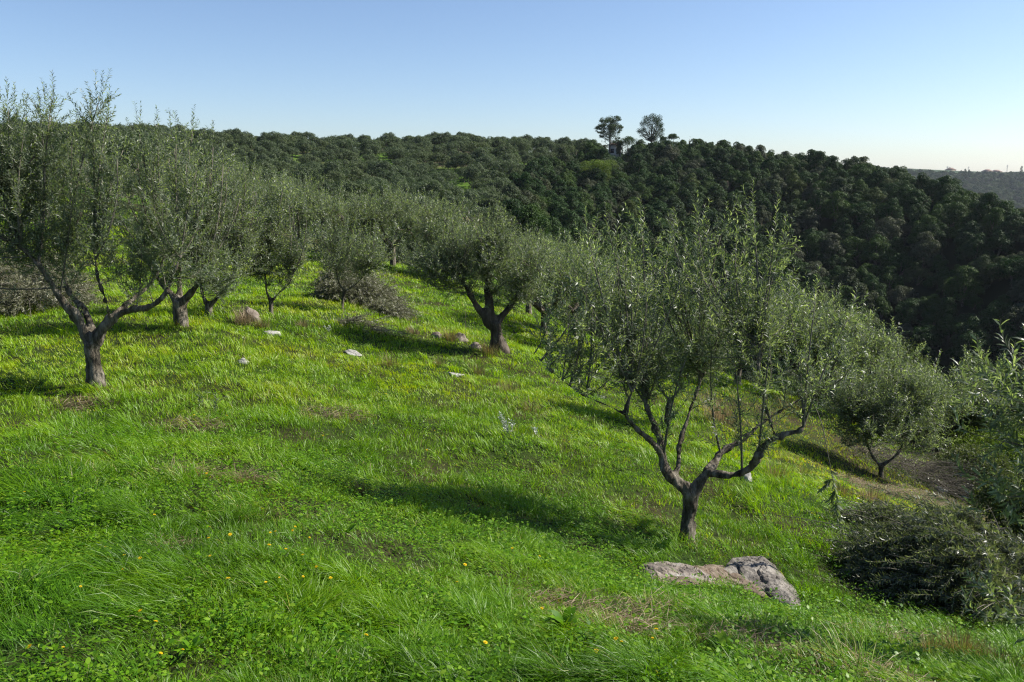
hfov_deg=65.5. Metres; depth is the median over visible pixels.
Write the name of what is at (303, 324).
grass tuft
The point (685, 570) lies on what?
rock
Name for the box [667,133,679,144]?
evergreen tree
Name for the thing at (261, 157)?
olive tree
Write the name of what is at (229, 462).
broadleaf plant
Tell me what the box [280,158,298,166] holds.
olive tree
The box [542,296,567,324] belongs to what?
evergreen tree
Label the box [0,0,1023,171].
sky
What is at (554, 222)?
evergreen tree
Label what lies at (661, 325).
evergreen tree
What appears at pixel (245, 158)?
olive tree
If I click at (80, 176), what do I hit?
olive tree
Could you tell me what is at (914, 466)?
brushwood heap
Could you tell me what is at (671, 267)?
evergreen tree
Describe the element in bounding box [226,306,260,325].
rock
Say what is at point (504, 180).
olive tree
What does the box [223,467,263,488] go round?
grass tuft
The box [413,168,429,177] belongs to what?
olive tree
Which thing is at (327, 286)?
brushwood heap
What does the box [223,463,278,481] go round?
straw patch
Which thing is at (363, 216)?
olive tree
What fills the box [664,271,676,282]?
evergreen tree
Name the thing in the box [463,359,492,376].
grass tuft
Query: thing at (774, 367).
evergreen tree
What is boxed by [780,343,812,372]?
evergreen tree
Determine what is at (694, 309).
evergreen tree
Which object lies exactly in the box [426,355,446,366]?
grass tuft
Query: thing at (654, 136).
broadleaf tree
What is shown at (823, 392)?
evergreen tree
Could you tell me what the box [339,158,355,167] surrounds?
olive tree
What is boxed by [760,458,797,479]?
grass tuft
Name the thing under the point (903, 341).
evergreen tree
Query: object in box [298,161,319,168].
olive tree
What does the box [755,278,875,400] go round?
olive tree
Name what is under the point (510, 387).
grass tuft
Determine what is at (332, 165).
olive tree
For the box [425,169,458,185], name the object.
olive tree
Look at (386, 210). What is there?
olive tree
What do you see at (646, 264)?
evergreen tree
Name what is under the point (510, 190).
evergreen tree
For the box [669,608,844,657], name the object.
straw patch
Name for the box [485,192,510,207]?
olive tree
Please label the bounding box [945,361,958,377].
evergreen tree
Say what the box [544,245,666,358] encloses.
olive tree
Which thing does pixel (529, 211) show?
evergreen tree
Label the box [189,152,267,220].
olive tree
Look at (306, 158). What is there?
olive tree
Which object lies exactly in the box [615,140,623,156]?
evergreen tree
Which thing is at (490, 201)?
olive tree
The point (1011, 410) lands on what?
evergreen tree
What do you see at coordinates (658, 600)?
straw patch
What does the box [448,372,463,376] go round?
rock
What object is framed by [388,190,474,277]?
olive tree
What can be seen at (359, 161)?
olive tree
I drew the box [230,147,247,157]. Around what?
olive tree
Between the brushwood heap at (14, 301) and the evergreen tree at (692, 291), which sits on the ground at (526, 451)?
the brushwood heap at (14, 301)
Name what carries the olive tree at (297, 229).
on the hillside
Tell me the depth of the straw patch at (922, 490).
13.01 m
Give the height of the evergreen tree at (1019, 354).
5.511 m
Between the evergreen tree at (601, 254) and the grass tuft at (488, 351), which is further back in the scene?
the evergreen tree at (601, 254)
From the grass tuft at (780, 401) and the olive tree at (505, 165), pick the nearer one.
the grass tuft at (780, 401)
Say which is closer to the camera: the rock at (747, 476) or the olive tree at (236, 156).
the rock at (747, 476)
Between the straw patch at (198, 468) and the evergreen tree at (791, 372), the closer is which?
the straw patch at (198, 468)
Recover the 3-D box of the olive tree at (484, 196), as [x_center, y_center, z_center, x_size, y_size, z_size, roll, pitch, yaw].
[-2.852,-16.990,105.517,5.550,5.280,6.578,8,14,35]
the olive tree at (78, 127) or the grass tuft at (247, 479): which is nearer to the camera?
the grass tuft at (247, 479)
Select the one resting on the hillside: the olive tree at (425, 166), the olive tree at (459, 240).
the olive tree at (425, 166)
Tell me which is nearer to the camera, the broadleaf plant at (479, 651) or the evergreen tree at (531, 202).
the broadleaf plant at (479, 651)
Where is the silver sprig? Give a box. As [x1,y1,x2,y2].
[499,411,515,433]
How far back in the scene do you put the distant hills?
1353.02 m
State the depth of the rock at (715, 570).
6.62 m
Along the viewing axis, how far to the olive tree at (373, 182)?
113.91 m
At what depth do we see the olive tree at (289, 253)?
14.83 m
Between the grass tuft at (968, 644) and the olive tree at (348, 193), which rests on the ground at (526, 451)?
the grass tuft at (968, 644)
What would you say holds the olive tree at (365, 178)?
on the hillside
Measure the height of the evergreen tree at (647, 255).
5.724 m
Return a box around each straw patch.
[45,390,113,410]
[153,454,239,484]
[154,530,207,547]
[155,412,228,433]
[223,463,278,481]
[296,402,369,420]
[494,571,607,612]
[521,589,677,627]
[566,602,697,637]
[600,586,726,616]
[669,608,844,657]
[738,626,902,680]
[782,641,933,681]
[820,617,937,645]
[830,469,897,497]
[838,471,948,507]
[887,480,986,520]
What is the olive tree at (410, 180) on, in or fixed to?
on the hillside
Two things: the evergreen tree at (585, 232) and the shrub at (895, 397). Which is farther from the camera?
the evergreen tree at (585, 232)
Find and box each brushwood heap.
[0,237,119,317]
[299,255,417,307]
[323,307,412,337]
[358,285,428,327]
[777,482,1023,633]
[794,496,924,530]
[827,432,1007,526]
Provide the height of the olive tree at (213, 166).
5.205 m
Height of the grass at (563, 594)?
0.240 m
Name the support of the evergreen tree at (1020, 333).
on the hillside
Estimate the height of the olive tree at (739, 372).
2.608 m
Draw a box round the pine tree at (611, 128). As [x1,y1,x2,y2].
[594,115,623,152]
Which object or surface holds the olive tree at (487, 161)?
on the hillside
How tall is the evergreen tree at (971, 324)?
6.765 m
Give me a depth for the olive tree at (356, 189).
84.85 m
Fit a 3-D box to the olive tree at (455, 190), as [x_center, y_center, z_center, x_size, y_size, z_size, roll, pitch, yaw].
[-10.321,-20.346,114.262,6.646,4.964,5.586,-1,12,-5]
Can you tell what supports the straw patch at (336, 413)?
on the ground at (526, 451)
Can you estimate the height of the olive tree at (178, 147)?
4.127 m
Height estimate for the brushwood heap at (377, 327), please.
0.538 m
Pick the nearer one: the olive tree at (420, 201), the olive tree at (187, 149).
the olive tree at (420, 201)
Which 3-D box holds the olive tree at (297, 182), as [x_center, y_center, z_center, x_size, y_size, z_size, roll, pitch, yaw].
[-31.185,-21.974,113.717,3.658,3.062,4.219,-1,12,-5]
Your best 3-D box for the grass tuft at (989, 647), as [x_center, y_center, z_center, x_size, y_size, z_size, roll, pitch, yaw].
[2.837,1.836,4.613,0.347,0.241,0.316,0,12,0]
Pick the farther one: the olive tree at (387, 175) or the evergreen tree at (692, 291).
the olive tree at (387, 175)
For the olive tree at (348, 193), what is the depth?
80.05 m
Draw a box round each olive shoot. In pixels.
[189,383,209,408]
[206,394,225,411]
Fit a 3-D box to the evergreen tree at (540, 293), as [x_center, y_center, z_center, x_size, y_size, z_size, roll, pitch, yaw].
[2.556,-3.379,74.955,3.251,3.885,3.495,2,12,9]
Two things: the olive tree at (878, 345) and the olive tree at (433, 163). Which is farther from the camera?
the olive tree at (433, 163)
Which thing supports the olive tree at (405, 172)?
on the hillside
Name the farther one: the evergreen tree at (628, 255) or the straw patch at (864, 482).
the evergreen tree at (628, 255)
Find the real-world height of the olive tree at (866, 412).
2.810 m
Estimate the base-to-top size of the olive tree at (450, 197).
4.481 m
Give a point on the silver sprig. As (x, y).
(503, 423)
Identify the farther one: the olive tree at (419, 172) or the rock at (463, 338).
the olive tree at (419, 172)
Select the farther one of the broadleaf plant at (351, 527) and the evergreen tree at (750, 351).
the evergreen tree at (750, 351)
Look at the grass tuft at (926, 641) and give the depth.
4.55 m
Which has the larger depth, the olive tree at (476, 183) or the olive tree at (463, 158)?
the olive tree at (463, 158)
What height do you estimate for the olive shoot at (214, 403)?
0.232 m
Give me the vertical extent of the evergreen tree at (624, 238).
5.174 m
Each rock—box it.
[237,358,248,363]
[241,306,260,321]
[264,330,280,335]
[344,349,361,357]
[431,332,441,337]
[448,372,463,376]
[452,332,468,341]
[469,342,480,348]
[637,561,712,580]
[654,564,770,598]
[724,556,800,609]
[740,473,751,481]
[934,486,947,492]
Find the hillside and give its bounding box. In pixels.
[53,149,1023,474]
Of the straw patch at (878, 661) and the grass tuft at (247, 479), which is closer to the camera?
the straw patch at (878, 661)
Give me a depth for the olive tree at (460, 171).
146.31 m
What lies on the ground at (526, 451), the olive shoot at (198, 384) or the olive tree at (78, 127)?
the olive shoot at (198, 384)
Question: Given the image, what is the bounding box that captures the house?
[607,143,620,158]
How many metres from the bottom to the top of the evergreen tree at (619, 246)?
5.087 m
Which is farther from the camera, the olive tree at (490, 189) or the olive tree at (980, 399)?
the olive tree at (490, 189)
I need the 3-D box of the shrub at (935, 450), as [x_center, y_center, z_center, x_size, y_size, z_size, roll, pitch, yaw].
[9.969,1.786,18.901,2.637,2.258,2.012,0,12,0]
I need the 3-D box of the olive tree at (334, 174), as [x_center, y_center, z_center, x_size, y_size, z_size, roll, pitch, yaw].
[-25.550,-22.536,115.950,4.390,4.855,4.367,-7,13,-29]
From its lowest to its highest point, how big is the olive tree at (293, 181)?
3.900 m
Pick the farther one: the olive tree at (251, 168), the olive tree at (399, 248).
the olive tree at (251, 168)
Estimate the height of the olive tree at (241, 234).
3.258 m
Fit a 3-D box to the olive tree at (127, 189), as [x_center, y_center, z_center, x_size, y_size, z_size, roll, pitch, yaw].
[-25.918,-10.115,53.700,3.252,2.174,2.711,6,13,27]
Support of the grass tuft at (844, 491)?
on the ground at (526, 451)
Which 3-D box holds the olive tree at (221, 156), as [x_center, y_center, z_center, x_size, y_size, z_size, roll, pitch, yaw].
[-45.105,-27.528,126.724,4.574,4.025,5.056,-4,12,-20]
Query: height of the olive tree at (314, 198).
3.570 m
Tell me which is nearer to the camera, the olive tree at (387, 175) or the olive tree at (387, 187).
the olive tree at (387, 187)
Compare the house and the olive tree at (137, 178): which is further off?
the house
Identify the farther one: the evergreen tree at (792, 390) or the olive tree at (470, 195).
the olive tree at (470, 195)
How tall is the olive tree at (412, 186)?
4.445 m
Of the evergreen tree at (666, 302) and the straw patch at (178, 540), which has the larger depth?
the evergreen tree at (666, 302)
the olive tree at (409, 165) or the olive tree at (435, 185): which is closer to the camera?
the olive tree at (435, 185)
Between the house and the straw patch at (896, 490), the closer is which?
the straw patch at (896, 490)
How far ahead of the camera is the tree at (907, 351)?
20.24 m
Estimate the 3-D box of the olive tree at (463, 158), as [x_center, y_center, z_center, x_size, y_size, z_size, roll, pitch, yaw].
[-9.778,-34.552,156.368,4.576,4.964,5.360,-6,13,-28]
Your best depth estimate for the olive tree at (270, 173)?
76.41 m
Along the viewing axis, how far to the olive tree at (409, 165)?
148.21 m
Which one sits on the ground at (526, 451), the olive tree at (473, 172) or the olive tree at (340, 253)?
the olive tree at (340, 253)
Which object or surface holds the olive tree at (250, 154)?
on the hillside
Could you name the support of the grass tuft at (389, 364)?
on the ground at (526, 451)
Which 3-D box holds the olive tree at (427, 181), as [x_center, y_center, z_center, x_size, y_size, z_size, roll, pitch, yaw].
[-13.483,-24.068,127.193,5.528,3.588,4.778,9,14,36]
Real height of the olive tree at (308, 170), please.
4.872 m
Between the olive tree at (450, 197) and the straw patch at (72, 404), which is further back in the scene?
the olive tree at (450, 197)
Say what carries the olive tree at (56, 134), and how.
on the hillside
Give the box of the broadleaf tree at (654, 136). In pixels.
[636,113,664,141]
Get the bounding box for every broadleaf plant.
[175,634,207,654]
[221,458,233,465]
[341,523,355,533]
[477,649,501,665]
[543,606,582,625]
[714,629,736,646]
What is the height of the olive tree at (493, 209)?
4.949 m
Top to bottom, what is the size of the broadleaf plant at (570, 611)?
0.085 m
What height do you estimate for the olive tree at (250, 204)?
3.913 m
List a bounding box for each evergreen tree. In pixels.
[497,183,528,207]
[499,198,528,233]
[509,186,532,200]
[512,203,553,246]
[524,199,539,206]
[530,202,544,216]
[533,287,546,305]
[541,209,550,217]
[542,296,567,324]
[546,217,568,236]
[548,205,586,237]
[552,231,573,250]
[570,216,602,243]
[573,228,595,248]
[579,159,618,178]
[596,243,628,284]
[612,239,636,259]
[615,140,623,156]
[618,245,644,262]
[618,254,635,264]
[619,136,637,156]
[619,235,632,247]
[635,259,667,286]
[636,254,662,272]
[639,300,666,340]
[651,284,672,315]
[654,305,674,327]
[655,258,680,276]
[661,293,697,327]
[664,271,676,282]
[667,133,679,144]
[683,282,714,299]
[690,294,696,307]
[712,361,741,378]
[741,349,771,365]
[741,363,757,383]
[758,356,788,381]
[759,374,808,396]
[762,383,780,392]
[774,355,811,373]
[779,369,807,390]
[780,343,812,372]
[807,374,836,400]
[898,337,915,356]
[908,343,937,363]
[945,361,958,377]
[949,315,995,356]
[950,327,999,360]
[984,347,1019,370]
[984,362,1022,388]
[991,302,1023,330]
[992,326,1022,348]
[1000,351,1023,371]
[1001,329,1023,353]
[1002,400,1018,417]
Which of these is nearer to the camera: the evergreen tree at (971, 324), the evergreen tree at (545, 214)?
the evergreen tree at (971, 324)
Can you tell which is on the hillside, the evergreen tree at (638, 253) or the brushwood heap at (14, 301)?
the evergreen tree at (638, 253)
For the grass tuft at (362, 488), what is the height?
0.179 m
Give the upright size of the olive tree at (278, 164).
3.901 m
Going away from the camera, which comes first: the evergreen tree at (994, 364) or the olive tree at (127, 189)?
the olive tree at (127, 189)
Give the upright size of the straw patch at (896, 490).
0.674 m
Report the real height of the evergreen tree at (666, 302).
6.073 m
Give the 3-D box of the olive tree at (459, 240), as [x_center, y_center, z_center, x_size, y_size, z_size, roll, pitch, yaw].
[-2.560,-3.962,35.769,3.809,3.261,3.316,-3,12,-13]
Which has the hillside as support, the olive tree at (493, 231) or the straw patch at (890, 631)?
the olive tree at (493, 231)
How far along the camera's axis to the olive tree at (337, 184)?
107.53 m
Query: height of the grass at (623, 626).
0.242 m
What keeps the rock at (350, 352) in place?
on the ground at (526, 451)
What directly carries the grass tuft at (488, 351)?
on the ground at (526, 451)
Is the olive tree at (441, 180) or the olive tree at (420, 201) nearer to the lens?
the olive tree at (420, 201)
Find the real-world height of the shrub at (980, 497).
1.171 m
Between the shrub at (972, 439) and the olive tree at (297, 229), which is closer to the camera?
the shrub at (972, 439)
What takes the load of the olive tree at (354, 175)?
on the hillside
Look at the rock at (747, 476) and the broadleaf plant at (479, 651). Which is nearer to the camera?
the broadleaf plant at (479, 651)
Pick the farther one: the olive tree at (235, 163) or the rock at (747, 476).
the olive tree at (235, 163)
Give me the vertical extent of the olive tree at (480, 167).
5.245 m
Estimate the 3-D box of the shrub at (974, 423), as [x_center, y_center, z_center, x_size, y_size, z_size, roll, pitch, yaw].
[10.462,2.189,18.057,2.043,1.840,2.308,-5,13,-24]
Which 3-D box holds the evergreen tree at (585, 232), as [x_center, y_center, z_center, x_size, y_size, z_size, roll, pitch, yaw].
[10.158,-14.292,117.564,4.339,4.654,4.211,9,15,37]
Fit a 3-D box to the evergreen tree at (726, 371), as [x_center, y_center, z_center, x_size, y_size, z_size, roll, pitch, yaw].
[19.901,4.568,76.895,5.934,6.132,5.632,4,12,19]
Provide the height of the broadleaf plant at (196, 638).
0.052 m
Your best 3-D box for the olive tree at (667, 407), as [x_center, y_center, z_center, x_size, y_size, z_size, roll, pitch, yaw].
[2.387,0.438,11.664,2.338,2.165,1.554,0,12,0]
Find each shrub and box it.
[407,249,463,278]
[545,295,616,337]
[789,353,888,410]
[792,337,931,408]
[829,358,948,446]
[881,370,978,454]
[917,402,1023,455]
[922,442,1014,495]
[927,424,1023,476]
[966,474,1023,543]
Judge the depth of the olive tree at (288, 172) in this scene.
117.58 m
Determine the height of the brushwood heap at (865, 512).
0.799 m
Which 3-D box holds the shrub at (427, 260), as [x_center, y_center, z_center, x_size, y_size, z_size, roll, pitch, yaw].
[-2.869,-2.905,29.997,2.371,1.372,2.229,11,16,42]
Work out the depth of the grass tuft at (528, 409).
10.97 m
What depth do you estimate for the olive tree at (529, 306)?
27.21 m
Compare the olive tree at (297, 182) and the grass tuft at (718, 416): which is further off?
the olive tree at (297, 182)
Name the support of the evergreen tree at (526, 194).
on the hillside
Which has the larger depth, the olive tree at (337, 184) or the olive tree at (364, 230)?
the olive tree at (337, 184)
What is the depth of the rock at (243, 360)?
10.97 m
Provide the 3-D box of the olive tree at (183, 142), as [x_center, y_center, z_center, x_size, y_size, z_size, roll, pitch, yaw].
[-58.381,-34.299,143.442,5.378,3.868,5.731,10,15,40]
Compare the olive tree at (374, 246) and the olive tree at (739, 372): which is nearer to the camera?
the olive tree at (739, 372)
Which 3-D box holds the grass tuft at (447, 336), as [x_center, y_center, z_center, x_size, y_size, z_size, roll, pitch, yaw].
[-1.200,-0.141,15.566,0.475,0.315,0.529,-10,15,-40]
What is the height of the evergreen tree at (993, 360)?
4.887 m
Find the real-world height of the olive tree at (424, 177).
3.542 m
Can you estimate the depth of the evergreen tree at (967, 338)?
107.72 m
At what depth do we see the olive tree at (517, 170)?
148.52 m
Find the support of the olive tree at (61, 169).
on the ground at (526, 451)
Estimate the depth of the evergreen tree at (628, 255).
113.47 m
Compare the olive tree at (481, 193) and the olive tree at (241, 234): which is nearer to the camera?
the olive tree at (241, 234)
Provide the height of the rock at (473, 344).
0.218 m
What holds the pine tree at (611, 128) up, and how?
on the hillside
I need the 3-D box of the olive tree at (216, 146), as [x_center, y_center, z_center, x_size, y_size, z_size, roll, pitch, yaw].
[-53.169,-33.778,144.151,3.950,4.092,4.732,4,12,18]
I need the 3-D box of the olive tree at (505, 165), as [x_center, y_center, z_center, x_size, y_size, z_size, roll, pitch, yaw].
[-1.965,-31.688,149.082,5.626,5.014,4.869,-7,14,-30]
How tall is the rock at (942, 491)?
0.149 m
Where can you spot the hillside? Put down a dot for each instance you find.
(997, 289)
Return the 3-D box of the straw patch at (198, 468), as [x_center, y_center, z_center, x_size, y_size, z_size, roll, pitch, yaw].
[-2.491,1.013,6.360,0.738,0.283,0.564,0,12,0]
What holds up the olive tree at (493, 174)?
on the hillside
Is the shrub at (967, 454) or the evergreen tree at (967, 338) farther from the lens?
the evergreen tree at (967, 338)
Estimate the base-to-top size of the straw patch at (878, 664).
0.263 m
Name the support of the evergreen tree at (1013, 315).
on the hillside
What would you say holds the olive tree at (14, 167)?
on the ground at (526, 451)
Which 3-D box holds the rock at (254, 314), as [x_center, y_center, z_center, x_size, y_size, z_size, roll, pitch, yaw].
[-4.711,-0.392,14.371,0.424,0.442,0.266,8,12,-2]
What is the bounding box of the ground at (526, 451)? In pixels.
[0,183,1021,681]
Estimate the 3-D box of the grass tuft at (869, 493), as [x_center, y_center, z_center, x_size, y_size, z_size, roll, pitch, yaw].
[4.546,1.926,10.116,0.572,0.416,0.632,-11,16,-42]
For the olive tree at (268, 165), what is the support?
on the hillside
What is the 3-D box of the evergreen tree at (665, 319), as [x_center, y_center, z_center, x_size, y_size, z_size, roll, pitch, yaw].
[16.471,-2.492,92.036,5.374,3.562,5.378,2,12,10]
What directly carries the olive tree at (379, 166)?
on the hillside
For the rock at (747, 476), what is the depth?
9.38 m
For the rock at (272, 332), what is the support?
on the ground at (526, 451)
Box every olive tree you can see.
[0,69,239,388]
[19,135,88,215]
[41,129,65,138]
[50,119,128,188]
[53,162,92,185]
[56,127,154,197]
[104,104,266,326]
[107,176,142,200]
[123,147,207,216]
[161,144,180,154]
[164,143,268,315]
[171,140,202,150]
[176,144,201,155]
[183,153,219,168]
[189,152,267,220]
[197,162,237,175]
[207,147,240,159]
[209,143,231,153]
[209,164,294,226]
[214,158,245,171]
[220,155,239,162]
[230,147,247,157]
[234,172,319,315]
[240,156,250,167]
[244,151,257,158]
[245,164,268,173]
[245,168,337,246]
[247,152,274,164]
[247,168,300,189]
[250,171,347,260]
[254,161,276,172]
[268,214,321,234]
[272,159,293,171]
[277,169,298,180]
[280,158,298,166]
[288,177,303,187]
[290,164,322,183]
[298,155,321,163]
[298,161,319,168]
[299,199,401,309]
[300,181,338,196]
[307,180,394,251]
[312,159,349,182]
[317,232,387,252]
[320,170,347,182]
[323,189,358,203]
[330,179,353,187]
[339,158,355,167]
[341,181,381,198]
[342,167,367,182]
[343,163,367,173]
[344,196,399,247]
[349,159,367,165]
[351,182,432,266]
[354,178,388,186]
[361,175,382,183]
[365,159,386,176]
[366,160,398,176]
[368,196,397,205]
[372,183,407,206]
[376,170,401,181]
[378,227,425,264]
[378,237,419,263]
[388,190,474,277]
[390,174,414,183]
[390,180,421,195]
[391,157,417,167]
[396,169,416,177]
[396,195,566,353]
[401,162,418,170]
[404,191,436,214]
[411,180,451,201]
[412,174,431,184]
[412,179,439,184]
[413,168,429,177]
[415,216,484,257]
[416,163,436,171]
[423,161,438,168]
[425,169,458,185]
[431,182,462,197]
[436,176,448,186]
[436,194,478,218]
[453,152,474,166]
[457,168,467,182]
[458,165,484,189]
[461,190,480,220]
[462,162,488,180]
[464,204,489,219]
[468,176,492,188]
[468,197,501,217]
[471,189,488,216]
[471,193,491,215]
[472,155,497,171]
[474,222,519,246]
[479,186,500,194]
[479,204,517,233]
[480,179,508,192]
[482,168,509,180]
[482,226,620,334]
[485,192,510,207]
[490,158,516,176]
[492,177,513,183]
[495,224,568,314]
[505,168,523,175]
[519,177,873,542]
[536,233,626,333]
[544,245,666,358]
[600,310,731,425]
[672,285,806,383]
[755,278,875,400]
[796,295,925,409]
[816,327,962,477]
[870,338,1019,451]
[947,315,1023,644]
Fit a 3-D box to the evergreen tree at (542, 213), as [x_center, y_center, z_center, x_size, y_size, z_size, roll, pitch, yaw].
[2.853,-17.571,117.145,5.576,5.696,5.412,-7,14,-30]
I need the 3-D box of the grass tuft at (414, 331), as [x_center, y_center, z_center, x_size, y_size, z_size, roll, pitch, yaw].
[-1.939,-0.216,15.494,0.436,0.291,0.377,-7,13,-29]
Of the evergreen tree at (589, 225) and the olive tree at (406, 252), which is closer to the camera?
the olive tree at (406, 252)
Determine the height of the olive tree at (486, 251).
3.139 m
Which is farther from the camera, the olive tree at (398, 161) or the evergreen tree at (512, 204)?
the olive tree at (398, 161)
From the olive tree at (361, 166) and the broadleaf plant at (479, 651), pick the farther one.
the olive tree at (361, 166)
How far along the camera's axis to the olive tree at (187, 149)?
131.81 m
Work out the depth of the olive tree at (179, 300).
12.20 m
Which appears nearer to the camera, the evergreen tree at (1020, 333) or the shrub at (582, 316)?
the shrub at (582, 316)
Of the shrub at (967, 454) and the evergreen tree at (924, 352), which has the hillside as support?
the evergreen tree at (924, 352)
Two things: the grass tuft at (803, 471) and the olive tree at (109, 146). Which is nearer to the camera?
the grass tuft at (803, 471)
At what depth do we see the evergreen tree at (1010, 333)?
107.07 m
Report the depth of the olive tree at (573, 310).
21.99 m
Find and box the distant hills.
[905,168,1022,208]
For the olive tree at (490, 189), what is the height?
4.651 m
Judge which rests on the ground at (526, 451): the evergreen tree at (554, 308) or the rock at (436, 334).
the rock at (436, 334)
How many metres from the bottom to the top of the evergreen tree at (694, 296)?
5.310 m
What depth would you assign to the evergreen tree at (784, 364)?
92.05 m
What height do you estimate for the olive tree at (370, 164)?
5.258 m
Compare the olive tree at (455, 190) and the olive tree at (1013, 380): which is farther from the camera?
the olive tree at (455, 190)
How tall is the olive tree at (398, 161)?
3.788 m
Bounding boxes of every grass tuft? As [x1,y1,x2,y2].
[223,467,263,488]
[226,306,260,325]
[250,316,271,328]
[291,318,309,328]
[349,479,371,495]
[379,351,403,367]
[402,323,424,334]
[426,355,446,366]
[439,327,460,342]
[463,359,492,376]
[471,337,501,356]
[497,379,527,393]
[518,398,541,413]
[684,389,758,430]
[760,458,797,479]
[768,393,814,421]
[794,465,810,475]
[829,479,854,500]
[850,479,895,505]
[909,631,957,657]
[927,621,1002,664]
[975,639,1023,670]
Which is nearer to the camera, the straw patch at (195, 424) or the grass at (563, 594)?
the grass at (563, 594)
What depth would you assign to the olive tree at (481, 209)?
95.08 m
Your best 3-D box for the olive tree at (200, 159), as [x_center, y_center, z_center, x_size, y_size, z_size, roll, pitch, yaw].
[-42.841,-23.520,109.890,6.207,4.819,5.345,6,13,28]
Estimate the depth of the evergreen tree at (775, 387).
80.09 m
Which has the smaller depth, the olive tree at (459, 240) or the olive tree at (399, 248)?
the olive tree at (459, 240)
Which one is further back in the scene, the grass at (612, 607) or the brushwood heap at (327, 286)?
the brushwood heap at (327, 286)
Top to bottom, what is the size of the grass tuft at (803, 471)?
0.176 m
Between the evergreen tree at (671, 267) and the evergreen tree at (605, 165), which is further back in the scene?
the evergreen tree at (605, 165)
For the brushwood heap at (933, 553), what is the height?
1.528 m
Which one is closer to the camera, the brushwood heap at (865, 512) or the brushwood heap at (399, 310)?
the brushwood heap at (865, 512)
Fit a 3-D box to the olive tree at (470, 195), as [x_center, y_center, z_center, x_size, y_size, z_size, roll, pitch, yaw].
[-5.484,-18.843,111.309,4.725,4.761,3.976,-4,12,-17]
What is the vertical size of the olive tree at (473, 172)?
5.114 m
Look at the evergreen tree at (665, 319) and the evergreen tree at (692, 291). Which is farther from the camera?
the evergreen tree at (692, 291)
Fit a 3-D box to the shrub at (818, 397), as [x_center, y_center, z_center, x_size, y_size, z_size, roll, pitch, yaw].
[9.388,1.305,22.704,2.682,2.174,2.660,0,12,0]
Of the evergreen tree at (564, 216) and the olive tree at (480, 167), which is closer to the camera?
the evergreen tree at (564, 216)
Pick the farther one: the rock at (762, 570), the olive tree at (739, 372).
the olive tree at (739, 372)
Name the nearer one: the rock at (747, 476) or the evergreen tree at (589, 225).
the rock at (747, 476)
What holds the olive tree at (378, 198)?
on the hillside
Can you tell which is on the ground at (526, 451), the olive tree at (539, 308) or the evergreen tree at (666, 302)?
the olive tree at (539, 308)
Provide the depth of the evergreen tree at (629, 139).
202.97 m
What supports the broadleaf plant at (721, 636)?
on the ground at (526, 451)
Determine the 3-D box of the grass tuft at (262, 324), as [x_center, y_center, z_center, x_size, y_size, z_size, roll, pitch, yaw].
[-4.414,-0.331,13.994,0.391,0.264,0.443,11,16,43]
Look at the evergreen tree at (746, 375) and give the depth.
81.76 m
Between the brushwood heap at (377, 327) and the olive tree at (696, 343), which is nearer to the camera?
the olive tree at (696, 343)
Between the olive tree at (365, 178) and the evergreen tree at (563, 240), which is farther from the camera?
the olive tree at (365, 178)
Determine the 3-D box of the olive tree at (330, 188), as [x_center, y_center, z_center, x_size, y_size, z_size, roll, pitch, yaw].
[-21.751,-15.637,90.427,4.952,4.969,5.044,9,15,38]

